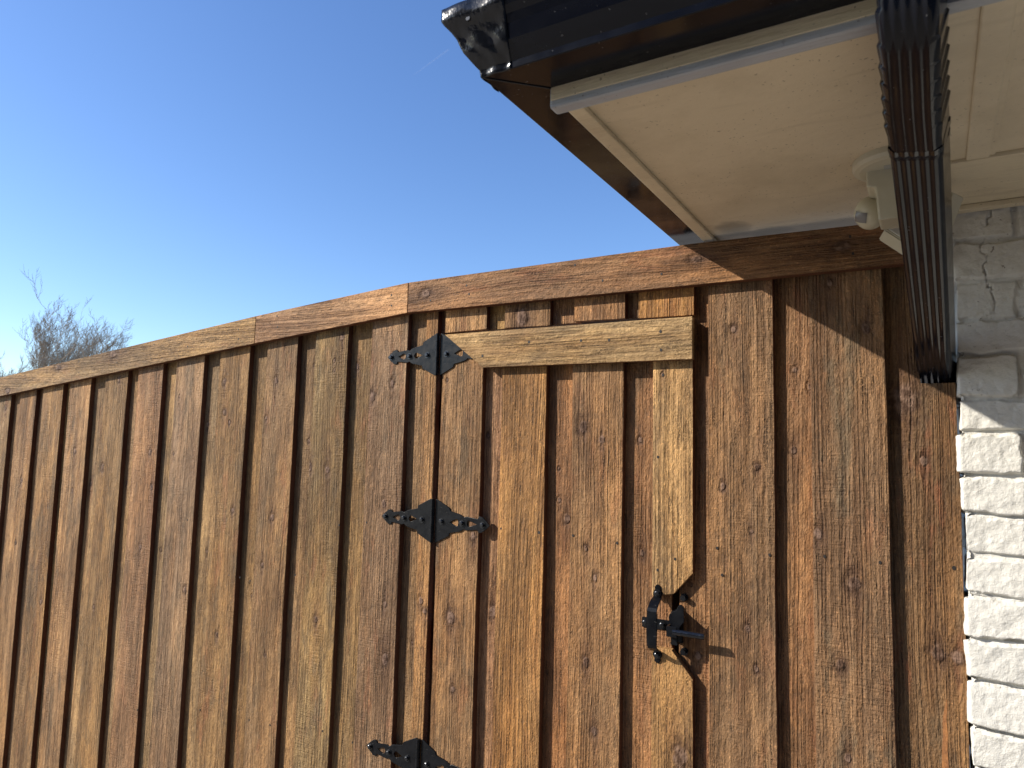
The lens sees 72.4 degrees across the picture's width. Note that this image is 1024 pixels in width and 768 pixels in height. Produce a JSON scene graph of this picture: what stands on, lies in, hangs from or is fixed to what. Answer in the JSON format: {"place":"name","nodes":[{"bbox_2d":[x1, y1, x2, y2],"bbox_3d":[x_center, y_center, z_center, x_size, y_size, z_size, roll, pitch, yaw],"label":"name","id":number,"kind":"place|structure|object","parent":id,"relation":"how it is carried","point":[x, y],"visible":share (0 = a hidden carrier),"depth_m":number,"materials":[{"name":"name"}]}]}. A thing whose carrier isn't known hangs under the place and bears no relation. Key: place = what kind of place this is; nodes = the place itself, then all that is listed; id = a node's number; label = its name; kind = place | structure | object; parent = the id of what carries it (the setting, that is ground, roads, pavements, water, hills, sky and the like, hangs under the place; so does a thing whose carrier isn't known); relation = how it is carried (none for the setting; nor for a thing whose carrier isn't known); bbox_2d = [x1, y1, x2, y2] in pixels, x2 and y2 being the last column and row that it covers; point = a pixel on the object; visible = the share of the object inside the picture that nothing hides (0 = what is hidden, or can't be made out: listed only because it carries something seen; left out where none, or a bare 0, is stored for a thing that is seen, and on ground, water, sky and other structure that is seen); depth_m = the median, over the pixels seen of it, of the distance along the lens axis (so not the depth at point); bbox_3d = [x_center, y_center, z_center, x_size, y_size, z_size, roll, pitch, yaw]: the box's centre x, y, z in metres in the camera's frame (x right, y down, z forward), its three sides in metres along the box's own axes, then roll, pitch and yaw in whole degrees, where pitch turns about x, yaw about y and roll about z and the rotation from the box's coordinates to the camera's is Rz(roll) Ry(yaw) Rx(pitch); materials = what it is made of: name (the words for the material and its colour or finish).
{"place":"outdoors","nodes":[
{"label":"outdoors","id":0,"kind":"place"},
{"bbox_2d":[0,0,678,376],"label":"sky","id":1,"kind":"structure","parent":0,"point":[178,166],"materials":[{"name":"blue"}]},
{"bbox_2d":[441,0,1023,767],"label":"brick house","id":2,"kind":"structure","parent":0,"point":[681,122],"depth_m":0.94,"materials":[{"name":"beige paint"}]},
{"bbox_2d":[852,146,963,253],"bbox_3d":[0.598,-0.266,1.059,0.149,0.126,0.198,-2,-7,31],"label":"security light","id":3,"kind":"object","parent":2,"relation":"attached to","point":[877,207],"visible":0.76,"depth_m":1.04,"materials":[{"name":"beige plastic"}]},
{"label":"ground","id":4,"kind":"structure","parent":0,"visible":0},
{"bbox_2d":[0,355,28,376],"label":"bare tree","id":5,"kind":"object","parent":4,"relation":"on","point":[22,359],"visible":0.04,"depth_m":20.80,"materials":[{"name":"grey plant"}]},
{"bbox_2d":[0,305,99,374],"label":"bare tree","id":6,"kind":"object","parent":4,"relation":"on","point":[40,335],"visible":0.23,"depth_m":22.79,"materials":[{"name":"grey plant"}]},
{"bbox_2d":[18,271,133,369],"bbox_3d":[-13.963,0.013,22.562,3.821,6.684,3.834,6,-7,-38],"label":"bare tree","id":7,"kind":"object","parent":4,"relation":"on","point":[73,346],"visible":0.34,"depth_m":22.17,"materials":[{"name":"brown plant"}]},
{"bbox_2d":[70,311,112,360],"bbox_3d":[-11.492,0.611,20.175,3.593,5.216,2.982,-2,-7,31],"label":"bare tree","id":8,"kind":"object","parent":4,"relation":"on","point":[94,350],"visible":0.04,"depth_m":19.43,"materials":[{"name":"grey plant"}]},
{"bbox_2d":[0,225,969,767],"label":"wooden fence","id":9,"kind":"object","parent":4,"relation":"on","point":[210,557],"visible":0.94,"depth_m":1.79,"materials":[{"name":"brown wood"}]},
{"bbox_2d":[367,316,704,767],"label":"wooden gate","id":10,"kind":"structure","parent":9,"relation":"attached to","point":[564,515],"depth_m":1.54,"materials":[{"name":"brown wood"}]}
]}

